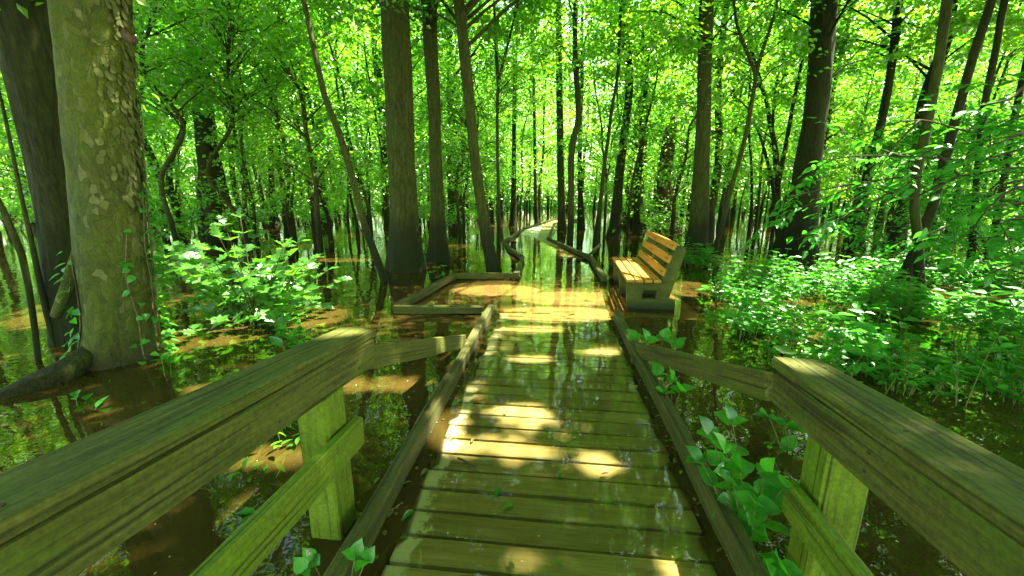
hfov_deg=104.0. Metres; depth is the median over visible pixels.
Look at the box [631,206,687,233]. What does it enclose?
shrub
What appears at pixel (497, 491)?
fallen leaf
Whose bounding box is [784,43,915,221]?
sapling
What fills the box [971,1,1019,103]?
tall tree
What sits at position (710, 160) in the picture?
sapling
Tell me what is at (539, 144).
tall tree
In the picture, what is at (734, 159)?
tall tree
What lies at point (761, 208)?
slender tree
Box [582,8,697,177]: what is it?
tall tree
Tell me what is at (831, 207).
tall tree
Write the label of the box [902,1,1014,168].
slender tree
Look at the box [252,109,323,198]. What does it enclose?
sapling
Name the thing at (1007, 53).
tall tree
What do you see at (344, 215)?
slender tree
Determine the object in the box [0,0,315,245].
sapling
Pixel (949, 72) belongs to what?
tall tree
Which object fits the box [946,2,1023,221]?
tall tree
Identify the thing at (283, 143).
sapling
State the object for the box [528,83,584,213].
sapling
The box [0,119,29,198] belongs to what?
sapling
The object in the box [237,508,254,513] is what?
fallen leaf
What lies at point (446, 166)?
sapling
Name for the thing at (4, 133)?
tall tree
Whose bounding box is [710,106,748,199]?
sapling
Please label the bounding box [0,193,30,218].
shrub
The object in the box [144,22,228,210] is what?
tall tree
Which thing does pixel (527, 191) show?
sapling
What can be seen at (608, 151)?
tall tree
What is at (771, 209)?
tall tree
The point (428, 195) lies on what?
tall tree
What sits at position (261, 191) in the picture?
slender tree
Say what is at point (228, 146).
tall tree
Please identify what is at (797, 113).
tall tree
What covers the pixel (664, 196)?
dead snag
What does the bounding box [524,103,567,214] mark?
sapling
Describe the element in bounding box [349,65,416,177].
tall tree
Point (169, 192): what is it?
slender tree
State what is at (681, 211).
tall tree
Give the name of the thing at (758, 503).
leafy plant
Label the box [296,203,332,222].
shrub
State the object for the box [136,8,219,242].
slender tree
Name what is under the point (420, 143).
sapling
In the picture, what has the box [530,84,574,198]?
tall tree
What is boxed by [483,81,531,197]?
tall tree
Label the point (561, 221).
tall tree
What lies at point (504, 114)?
sapling
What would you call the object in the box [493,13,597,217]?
tall tree
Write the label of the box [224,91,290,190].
sapling
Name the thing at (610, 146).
sapling
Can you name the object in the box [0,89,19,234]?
tall tree
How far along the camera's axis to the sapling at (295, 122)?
14.83 m
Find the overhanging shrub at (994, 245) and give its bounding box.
[745,72,1023,300]
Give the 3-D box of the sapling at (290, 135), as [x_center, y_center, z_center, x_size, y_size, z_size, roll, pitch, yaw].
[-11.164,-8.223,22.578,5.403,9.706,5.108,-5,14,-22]
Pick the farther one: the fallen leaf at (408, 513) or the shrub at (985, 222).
the shrub at (985, 222)
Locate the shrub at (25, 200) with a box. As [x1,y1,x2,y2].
[9,194,32,211]
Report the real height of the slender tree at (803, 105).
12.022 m
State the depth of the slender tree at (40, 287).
3.79 m
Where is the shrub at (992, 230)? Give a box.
[856,135,1023,287]
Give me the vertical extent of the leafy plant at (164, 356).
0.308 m
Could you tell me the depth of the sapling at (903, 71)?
12.79 m
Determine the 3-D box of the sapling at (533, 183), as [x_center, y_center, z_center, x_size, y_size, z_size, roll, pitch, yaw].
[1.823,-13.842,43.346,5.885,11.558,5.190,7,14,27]
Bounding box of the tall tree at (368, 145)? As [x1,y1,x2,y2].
[350,105,378,178]
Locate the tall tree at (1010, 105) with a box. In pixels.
[980,64,1023,220]
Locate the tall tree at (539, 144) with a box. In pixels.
[507,87,573,195]
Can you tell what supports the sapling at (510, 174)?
on the water
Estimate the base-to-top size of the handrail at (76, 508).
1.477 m
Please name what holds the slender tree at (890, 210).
on the water
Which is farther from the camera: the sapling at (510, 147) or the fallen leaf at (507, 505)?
the sapling at (510, 147)
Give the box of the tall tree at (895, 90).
[834,28,951,203]
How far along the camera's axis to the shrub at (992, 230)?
6.35 m
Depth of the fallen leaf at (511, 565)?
1.61 m
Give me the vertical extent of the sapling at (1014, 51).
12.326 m
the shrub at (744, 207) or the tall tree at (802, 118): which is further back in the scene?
the shrub at (744, 207)
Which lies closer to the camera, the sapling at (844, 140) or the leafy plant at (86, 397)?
the leafy plant at (86, 397)
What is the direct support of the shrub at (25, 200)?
on the water
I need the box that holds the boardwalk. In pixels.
[323,218,769,575]
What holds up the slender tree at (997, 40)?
on the water
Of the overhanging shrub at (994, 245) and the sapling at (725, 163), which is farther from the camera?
the sapling at (725, 163)
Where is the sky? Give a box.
[1,0,1023,199]
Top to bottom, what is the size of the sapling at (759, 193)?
12.180 m
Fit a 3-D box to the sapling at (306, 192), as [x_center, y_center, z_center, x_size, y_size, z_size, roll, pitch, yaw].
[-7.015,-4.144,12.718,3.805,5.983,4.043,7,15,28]
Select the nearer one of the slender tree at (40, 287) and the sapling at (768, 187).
the slender tree at (40, 287)
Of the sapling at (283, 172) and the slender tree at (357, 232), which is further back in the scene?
the sapling at (283, 172)
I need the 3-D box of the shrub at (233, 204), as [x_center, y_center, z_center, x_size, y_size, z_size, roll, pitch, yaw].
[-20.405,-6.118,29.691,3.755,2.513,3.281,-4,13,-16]
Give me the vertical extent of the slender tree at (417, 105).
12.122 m
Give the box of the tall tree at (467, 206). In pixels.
[443,62,494,215]
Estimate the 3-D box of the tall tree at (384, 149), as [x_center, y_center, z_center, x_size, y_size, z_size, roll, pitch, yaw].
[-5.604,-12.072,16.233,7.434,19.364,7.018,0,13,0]
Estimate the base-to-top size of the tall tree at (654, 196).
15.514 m
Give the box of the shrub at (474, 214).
[465,209,477,222]
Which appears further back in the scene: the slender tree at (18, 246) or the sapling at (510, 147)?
the sapling at (510, 147)
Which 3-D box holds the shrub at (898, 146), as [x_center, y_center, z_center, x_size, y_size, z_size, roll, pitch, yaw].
[7.898,-1.817,8.211,3.408,3.600,2.862,0,13,0]
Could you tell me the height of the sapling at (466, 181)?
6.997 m
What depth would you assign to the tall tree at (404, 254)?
7.50 m
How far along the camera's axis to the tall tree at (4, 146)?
17.34 m
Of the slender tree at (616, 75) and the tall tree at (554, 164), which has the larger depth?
the tall tree at (554, 164)
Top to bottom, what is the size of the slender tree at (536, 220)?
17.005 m
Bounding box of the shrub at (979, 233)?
[867,97,1023,274]
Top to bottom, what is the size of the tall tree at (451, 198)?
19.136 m
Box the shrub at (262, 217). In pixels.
[248,209,271,229]
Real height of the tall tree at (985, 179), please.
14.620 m
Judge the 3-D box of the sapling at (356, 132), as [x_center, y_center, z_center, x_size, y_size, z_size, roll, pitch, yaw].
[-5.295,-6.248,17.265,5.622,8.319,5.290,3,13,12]
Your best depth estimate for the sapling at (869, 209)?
23.93 m
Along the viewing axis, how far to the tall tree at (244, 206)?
14.10 m
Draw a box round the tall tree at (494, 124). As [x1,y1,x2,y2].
[442,41,520,180]
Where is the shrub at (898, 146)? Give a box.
[803,105,1012,264]
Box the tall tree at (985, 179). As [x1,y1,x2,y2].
[898,0,1023,227]
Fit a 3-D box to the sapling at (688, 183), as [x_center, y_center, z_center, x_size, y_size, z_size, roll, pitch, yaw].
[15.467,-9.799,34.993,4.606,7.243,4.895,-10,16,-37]
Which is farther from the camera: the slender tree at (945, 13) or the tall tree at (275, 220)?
the tall tree at (275, 220)
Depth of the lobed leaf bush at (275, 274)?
4.62 m
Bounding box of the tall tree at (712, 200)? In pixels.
[599,0,890,236]
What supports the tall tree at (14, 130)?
on the water
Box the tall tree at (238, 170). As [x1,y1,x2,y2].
[218,122,264,205]
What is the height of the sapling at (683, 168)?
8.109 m
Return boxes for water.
[0,201,1023,575]
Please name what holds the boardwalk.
on the water
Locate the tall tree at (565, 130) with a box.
[545,82,593,184]
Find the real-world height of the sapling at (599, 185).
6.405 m
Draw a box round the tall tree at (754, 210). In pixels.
[745,54,802,213]
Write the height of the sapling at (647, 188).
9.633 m
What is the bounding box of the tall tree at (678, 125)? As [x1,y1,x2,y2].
[649,7,733,175]
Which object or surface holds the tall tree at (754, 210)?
on the water
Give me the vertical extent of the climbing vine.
2.390 m
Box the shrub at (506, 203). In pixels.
[491,191,520,212]
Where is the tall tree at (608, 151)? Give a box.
[586,116,626,186]
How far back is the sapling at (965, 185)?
22.41 m
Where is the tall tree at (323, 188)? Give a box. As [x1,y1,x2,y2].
[295,1,367,225]
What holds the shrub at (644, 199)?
on the water
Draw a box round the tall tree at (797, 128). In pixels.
[753,0,902,172]
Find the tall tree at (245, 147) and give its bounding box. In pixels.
[218,48,311,196]
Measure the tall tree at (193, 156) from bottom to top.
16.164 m
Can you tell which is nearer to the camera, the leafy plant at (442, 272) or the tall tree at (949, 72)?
the leafy plant at (442, 272)
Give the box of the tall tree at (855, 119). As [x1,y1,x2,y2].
[738,0,963,192]
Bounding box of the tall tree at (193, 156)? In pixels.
[149,76,228,199]
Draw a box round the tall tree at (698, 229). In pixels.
[588,0,820,259]
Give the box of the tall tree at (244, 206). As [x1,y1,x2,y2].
[135,0,328,235]
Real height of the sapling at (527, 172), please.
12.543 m
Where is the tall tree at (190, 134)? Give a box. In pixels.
[139,23,295,225]
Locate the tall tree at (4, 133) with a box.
[0,74,17,148]
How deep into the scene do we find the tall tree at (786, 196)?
32.16 m
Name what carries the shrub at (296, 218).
on the water
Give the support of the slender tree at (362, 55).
on the water
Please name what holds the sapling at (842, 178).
on the water
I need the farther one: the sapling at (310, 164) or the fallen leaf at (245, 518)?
the sapling at (310, 164)
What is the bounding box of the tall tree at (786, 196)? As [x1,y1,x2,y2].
[753,70,833,213]
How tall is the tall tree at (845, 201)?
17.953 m
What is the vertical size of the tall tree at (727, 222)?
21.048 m
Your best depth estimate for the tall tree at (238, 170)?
34.60 m
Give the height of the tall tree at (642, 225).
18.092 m
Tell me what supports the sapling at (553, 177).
on the water
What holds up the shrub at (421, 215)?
on the water
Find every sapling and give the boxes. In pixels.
[0,0,241,197]
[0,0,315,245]
[0,71,197,206]
[0,109,153,230]
[0,115,30,195]
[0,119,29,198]
[20,94,196,194]
[133,0,363,252]
[135,0,367,243]
[138,83,197,223]
[141,123,192,189]
[144,84,236,198]
[148,0,326,247]
[153,0,420,251]
[213,76,279,200]
[219,0,384,186]
[222,53,350,240]
[223,128,275,205]
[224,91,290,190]
[243,0,388,239]
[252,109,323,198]
[265,52,349,192]
[274,1,446,224]
[298,0,494,239]
[300,81,389,233]
[323,3,417,209]
[332,140,379,199]
[334,42,429,229]
[348,0,555,240]
[380,0,525,225]
[413,68,446,222]
[414,37,533,236]
[414,74,460,200]
[441,105,480,196]
[445,105,523,217]
[446,72,529,203]
[459,89,531,218]
[481,70,537,215]
[483,14,573,220]
[491,105,528,211]
[504,0,684,232]
[504,139,547,194]
[506,79,567,215]
[508,83,556,212]
[509,111,555,193]
[516,117,553,209]
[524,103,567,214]
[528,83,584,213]
[541,33,684,228]
[541,118,570,210]
[546,120,577,195]
[556,0,758,237]
[584,117,613,199]
[585,151,613,200]
[594,76,674,215]
[599,0,797,240]
[625,92,678,195]
[632,24,786,194]
[672,138,692,198]
[674,141,712,206]
[675,65,742,193]
[680,7,866,233]
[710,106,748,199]
[710,151,758,197]
[711,81,766,214]
[714,73,793,219]
[723,74,802,223]
[726,0,927,206]
[757,33,871,206]
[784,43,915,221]
[787,35,957,240]
[820,70,918,226]
[820,71,882,217]
[826,15,935,200]
[826,31,951,219]
[843,89,910,209]
[873,114,907,215]
[885,0,1023,235]
[887,3,1023,218]
[920,47,1023,231]
[925,53,1023,211]
[925,118,1009,209]
[928,44,1023,207]
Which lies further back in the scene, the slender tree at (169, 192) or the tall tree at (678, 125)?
the tall tree at (678, 125)
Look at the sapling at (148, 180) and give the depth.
14.43 m
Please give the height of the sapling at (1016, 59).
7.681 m
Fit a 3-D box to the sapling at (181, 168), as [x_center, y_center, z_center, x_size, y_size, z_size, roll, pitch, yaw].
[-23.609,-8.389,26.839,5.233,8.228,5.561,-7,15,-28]
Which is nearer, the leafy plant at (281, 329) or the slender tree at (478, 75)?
the leafy plant at (281, 329)
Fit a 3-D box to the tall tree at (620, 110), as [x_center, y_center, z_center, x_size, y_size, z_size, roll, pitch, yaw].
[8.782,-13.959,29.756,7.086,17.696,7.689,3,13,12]
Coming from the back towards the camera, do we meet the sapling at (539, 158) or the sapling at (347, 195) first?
the sapling at (539, 158)
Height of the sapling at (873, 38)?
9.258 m
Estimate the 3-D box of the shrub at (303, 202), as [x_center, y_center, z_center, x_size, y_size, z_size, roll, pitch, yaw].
[-11.695,-4.352,22.093,3.604,2.412,3.149,7,14,27]
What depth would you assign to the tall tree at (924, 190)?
26.53 m
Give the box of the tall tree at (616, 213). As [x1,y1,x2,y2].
[554,0,698,237]
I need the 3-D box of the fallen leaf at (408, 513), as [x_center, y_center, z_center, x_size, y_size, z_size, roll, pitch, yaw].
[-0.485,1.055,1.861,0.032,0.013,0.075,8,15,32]
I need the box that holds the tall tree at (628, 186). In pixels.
[582,1,694,210]
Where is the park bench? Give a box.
[612,230,685,309]
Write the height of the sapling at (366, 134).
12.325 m
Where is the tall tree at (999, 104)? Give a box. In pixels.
[952,64,1022,189]
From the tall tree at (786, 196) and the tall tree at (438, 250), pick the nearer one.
the tall tree at (438, 250)
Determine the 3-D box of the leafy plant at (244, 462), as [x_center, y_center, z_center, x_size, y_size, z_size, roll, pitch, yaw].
[-1.567,0.815,2.420,1.015,0.235,0.930,0,13,0]
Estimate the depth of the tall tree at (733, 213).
28.23 m
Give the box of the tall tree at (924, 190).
[899,30,1010,216]
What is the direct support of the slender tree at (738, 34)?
on the water
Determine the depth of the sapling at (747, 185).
26.97 m
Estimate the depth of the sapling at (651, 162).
31.86 m
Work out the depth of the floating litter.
2.15 m
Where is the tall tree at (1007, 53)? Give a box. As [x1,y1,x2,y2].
[973,13,1023,166]
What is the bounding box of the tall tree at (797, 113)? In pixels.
[754,23,876,175]
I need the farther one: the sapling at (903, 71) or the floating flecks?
the sapling at (903, 71)
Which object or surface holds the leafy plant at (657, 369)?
on the water
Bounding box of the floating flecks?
[101,280,1021,573]
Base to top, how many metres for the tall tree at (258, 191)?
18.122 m
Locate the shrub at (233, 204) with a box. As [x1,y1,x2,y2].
[229,191,265,212]
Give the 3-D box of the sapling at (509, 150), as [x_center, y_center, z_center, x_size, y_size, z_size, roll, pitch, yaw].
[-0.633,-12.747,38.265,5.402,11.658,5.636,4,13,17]
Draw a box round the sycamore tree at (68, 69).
[0,0,158,399]
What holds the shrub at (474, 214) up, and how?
on the water
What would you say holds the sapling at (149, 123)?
on the water
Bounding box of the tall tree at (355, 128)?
[293,16,381,217]
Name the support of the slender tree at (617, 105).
on the water
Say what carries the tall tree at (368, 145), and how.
on the water
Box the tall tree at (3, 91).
[0,22,178,130]
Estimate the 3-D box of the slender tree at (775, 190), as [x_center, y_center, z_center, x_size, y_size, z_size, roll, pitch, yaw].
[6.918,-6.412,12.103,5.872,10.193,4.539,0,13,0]
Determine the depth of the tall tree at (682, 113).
32.89 m
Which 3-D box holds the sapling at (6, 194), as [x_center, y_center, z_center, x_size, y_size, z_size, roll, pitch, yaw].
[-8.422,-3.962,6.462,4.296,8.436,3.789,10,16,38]
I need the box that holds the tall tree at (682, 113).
[629,62,714,168]
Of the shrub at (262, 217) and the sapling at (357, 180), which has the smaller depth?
the shrub at (262, 217)
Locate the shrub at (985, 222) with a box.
[941,202,1022,235]
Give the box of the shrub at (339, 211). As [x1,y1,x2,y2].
[304,191,346,219]
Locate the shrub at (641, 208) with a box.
[607,197,651,227]
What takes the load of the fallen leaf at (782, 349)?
on the handrail at (956, 499)
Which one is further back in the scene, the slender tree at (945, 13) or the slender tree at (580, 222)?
the slender tree at (580, 222)
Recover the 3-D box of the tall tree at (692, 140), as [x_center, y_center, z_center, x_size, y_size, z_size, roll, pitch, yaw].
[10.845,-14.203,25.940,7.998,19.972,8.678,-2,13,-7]
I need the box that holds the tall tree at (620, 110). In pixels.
[582,4,666,173]
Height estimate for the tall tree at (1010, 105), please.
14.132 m
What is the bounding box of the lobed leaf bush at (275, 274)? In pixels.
[150,207,351,338]
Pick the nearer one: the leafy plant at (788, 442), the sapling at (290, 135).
the leafy plant at (788, 442)
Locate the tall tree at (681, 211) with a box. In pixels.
[654,30,753,216]
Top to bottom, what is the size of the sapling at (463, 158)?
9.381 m
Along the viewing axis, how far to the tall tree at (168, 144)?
22.64 m
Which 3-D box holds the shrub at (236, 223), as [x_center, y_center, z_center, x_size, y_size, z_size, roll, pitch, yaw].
[-8.239,-2.119,12.493,3.431,2.197,2.461,-7,14,-27]
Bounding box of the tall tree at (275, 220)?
[222,1,326,224]
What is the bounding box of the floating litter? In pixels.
[120,284,896,570]
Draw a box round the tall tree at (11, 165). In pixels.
[2,126,34,218]
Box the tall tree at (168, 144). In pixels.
[139,23,195,222]
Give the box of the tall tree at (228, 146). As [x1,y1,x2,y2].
[135,4,307,228]
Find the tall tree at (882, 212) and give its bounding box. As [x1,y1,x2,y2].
[827,0,1020,225]
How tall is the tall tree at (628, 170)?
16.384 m
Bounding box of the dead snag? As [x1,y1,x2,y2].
[632,115,690,231]
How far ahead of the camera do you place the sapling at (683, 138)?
19.18 m
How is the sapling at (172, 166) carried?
on the water
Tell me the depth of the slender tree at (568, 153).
40.38 m
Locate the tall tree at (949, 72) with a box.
[840,6,1023,221]
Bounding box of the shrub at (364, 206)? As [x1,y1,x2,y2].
[329,190,382,221]
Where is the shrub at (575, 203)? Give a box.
[565,195,592,209]
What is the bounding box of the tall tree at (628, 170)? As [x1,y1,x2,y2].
[602,95,658,209]
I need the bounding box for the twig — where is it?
[457,457,476,467]
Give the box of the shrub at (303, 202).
[264,187,337,223]
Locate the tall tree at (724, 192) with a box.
[654,0,842,228]
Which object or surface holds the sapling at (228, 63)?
on the water
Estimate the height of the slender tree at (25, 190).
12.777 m
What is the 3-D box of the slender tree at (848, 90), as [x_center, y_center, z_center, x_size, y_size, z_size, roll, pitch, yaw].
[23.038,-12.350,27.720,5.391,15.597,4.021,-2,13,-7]
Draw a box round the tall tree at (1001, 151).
[950,43,1020,201]
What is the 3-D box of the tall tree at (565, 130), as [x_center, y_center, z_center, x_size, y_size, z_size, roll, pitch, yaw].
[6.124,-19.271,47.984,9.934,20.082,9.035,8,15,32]
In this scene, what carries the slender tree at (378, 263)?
on the water
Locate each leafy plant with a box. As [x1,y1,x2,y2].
[70,390,107,409]
[151,351,172,376]
[228,423,299,478]
[269,311,311,350]
[293,538,374,575]
[430,265,445,278]
[626,327,686,349]
[651,361,696,407]
[685,401,795,541]
[751,408,805,450]
[757,549,804,575]
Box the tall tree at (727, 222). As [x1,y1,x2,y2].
[652,1,862,224]
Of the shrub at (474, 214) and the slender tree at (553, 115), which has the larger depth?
the slender tree at (553, 115)
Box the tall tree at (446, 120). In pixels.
[373,23,503,195]
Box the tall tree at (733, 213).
[712,7,793,217]
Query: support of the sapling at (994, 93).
on the water
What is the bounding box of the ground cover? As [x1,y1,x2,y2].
[636,235,1023,412]
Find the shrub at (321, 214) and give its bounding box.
[293,203,340,226]
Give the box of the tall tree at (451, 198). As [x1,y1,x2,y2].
[380,0,505,224]
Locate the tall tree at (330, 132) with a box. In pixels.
[281,10,373,216]
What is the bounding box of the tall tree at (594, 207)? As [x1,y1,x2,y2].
[575,77,617,211]
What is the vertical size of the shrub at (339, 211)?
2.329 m
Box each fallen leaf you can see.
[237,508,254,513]
[240,514,251,523]
[402,510,413,519]
[495,487,500,495]
[503,503,512,508]
[508,561,514,569]
[774,345,796,353]
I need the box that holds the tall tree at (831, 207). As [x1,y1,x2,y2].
[828,5,912,212]
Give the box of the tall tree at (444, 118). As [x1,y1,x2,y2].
[415,59,477,170]
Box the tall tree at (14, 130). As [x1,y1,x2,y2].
[0,76,156,153]
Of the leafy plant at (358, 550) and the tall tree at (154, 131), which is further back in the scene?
the tall tree at (154, 131)
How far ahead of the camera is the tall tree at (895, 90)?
24.96 m
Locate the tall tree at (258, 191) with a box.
[173,43,307,218]
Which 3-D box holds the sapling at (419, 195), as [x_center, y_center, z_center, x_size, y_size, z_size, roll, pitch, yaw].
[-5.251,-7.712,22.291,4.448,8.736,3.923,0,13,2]
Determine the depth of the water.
3.46 m
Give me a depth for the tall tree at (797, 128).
18.32 m
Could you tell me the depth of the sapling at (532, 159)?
36.81 m
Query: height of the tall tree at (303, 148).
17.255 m
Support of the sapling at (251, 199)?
on the water
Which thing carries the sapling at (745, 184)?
on the water
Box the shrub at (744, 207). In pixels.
[730,192,771,216]
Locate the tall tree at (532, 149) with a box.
[507,78,554,209]
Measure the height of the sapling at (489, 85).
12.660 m
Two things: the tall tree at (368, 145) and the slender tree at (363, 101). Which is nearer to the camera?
the slender tree at (363, 101)
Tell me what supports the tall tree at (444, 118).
on the water
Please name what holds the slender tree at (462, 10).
on the water
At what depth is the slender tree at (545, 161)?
40.14 m
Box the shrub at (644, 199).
[623,194,652,209]
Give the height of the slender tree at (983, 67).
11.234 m
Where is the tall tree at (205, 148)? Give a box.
[133,0,294,235]
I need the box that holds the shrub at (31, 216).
[0,193,34,230]
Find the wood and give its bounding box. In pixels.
[0,0,1023,214]
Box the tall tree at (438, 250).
[284,0,518,262]
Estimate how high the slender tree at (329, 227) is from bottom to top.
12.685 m
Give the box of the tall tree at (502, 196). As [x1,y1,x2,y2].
[445,1,555,217]
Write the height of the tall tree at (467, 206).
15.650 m
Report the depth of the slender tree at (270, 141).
18.50 m
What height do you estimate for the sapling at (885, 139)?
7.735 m
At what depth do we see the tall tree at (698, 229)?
8.85 m
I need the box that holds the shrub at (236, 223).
[177,184,304,243]
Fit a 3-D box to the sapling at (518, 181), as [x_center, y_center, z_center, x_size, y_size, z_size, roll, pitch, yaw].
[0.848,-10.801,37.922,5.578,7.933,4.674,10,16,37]
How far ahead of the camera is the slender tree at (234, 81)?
12.79 m
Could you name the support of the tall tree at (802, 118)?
on the water
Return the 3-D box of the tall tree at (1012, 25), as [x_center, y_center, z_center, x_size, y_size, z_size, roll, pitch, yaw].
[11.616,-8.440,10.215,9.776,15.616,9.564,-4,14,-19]
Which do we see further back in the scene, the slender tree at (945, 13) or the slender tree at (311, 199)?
the slender tree at (311, 199)
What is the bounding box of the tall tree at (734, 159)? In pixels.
[710,56,781,213]
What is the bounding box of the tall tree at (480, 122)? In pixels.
[413,0,527,225]
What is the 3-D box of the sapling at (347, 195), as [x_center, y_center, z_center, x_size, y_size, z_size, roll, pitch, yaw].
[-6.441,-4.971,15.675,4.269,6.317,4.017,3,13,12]
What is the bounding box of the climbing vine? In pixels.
[50,85,178,364]
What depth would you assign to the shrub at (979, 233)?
7.27 m
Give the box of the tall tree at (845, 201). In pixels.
[803,1,954,219]
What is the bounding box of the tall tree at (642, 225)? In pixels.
[585,0,696,227]
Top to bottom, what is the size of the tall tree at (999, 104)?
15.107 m
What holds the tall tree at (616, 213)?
on the water
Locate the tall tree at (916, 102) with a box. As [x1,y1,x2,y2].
[875,41,975,167]
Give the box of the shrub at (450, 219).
[419,196,471,231]
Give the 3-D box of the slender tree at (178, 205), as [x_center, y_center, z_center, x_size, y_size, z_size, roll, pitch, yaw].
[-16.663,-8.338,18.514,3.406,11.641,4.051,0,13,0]
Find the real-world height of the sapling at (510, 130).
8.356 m
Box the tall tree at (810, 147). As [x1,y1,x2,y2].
[691,0,935,255]
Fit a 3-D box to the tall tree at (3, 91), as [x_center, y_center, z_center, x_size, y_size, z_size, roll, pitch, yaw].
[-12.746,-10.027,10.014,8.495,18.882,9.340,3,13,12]
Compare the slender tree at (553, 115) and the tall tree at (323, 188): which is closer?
the tall tree at (323, 188)
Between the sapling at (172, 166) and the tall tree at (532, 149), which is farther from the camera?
the tall tree at (532, 149)
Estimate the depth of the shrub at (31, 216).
17.73 m
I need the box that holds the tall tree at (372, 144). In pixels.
[353,71,382,195]
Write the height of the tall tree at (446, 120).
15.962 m
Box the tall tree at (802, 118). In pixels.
[756,23,897,175]
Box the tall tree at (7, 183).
[0,106,24,216]
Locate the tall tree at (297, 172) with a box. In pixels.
[224,29,353,213]
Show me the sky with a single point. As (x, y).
(291, 0)
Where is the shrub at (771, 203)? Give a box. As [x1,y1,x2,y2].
[762,199,787,212]
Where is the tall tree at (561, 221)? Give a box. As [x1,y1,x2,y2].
[498,0,616,230]
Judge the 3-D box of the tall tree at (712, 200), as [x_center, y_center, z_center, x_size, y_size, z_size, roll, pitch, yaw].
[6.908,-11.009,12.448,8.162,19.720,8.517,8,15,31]
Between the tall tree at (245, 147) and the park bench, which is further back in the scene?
the tall tree at (245, 147)
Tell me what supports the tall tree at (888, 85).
on the water
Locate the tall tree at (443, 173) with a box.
[416,60,466,211]
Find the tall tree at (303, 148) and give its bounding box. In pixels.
[265,6,342,201]
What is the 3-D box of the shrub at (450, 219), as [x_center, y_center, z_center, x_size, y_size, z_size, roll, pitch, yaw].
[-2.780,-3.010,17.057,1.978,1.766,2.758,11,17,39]
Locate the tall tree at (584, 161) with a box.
[543,16,620,188]
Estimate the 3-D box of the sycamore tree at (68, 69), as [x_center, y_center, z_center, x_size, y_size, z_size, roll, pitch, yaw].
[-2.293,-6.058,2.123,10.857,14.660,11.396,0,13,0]
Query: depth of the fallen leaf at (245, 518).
1.84 m
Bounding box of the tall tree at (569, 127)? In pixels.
[537,0,602,209]
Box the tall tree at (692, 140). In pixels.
[622,2,731,166]
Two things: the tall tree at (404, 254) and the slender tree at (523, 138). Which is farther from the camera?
the slender tree at (523, 138)
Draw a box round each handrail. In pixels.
[0,327,465,575]
[636,342,1023,575]
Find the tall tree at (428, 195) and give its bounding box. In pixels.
[372,32,457,219]
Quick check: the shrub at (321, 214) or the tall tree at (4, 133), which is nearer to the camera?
the tall tree at (4, 133)
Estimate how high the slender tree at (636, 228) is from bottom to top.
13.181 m
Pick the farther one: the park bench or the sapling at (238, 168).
the sapling at (238, 168)
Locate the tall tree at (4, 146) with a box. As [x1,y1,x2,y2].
[0,86,19,160]
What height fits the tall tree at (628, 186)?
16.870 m
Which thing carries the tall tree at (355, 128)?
on the water
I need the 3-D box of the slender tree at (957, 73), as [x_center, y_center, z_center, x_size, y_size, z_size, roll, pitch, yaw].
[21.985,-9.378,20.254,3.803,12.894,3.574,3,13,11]
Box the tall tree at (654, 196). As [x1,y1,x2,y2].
[618,5,714,219]
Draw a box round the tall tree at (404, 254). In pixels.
[273,0,516,272]
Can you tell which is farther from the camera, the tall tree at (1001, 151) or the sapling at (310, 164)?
the tall tree at (1001, 151)
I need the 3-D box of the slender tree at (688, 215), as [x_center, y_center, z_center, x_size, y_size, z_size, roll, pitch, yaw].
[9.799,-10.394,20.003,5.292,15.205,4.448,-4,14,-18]
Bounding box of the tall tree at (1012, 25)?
[759,0,1023,249]
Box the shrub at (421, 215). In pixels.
[418,198,450,227]
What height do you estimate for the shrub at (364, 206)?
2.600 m
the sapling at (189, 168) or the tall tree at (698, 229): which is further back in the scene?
the sapling at (189, 168)
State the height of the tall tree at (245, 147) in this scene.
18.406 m
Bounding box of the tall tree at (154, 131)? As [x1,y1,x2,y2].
[6,28,236,154]
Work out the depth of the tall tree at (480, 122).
18.93 m
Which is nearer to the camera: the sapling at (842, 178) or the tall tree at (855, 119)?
the tall tree at (855, 119)
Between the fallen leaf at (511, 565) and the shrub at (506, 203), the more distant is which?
the shrub at (506, 203)
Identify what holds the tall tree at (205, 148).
on the water
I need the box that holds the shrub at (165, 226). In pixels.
[145,185,219,245]
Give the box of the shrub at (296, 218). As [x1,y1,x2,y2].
[275,198,310,224]
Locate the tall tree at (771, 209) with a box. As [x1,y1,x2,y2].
[730,16,847,216]
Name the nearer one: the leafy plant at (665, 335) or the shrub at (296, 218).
the leafy plant at (665, 335)
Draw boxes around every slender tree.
[0,0,204,346]
[0,0,204,362]
[4,123,34,222]
[133,15,184,226]
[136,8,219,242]
[137,22,188,235]
[147,1,293,238]
[168,0,361,240]
[207,37,271,221]
[211,7,300,226]
[225,0,352,240]
[235,3,358,235]
[292,7,380,236]
[298,12,382,224]
[301,0,441,281]
[318,13,351,218]
[331,17,383,221]
[343,18,379,115]
[360,0,607,271]
[376,38,427,141]
[412,42,426,136]
[437,1,503,223]
[443,0,604,251]
[456,10,505,218]
[465,0,567,226]
[491,0,570,222]
[491,0,631,246]
[503,30,553,214]
[508,50,528,211]
[518,59,551,212]
[527,0,618,228]
[537,82,555,210]
[546,52,576,156]
[562,0,679,245]
[564,100,584,210]
[578,0,666,130]
[587,0,698,233]
[594,0,846,261]
[652,0,856,237]
[672,1,751,222]
[713,2,809,235]
[715,0,952,293]
[734,3,855,238]
[759,20,807,218]
[775,5,890,131]
[782,60,856,140]
[824,2,881,213]
[836,5,902,223]
[848,0,996,282]
[886,9,1004,224]
[892,0,1023,236]
[901,6,1023,232]
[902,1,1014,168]
[909,4,995,135]
[917,0,1008,274]
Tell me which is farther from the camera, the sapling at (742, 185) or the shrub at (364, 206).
the sapling at (742, 185)
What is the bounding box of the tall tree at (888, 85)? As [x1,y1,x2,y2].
[748,0,958,249]
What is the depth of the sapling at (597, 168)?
35.52 m
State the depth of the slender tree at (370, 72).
21.79 m
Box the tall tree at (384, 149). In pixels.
[320,1,451,228]

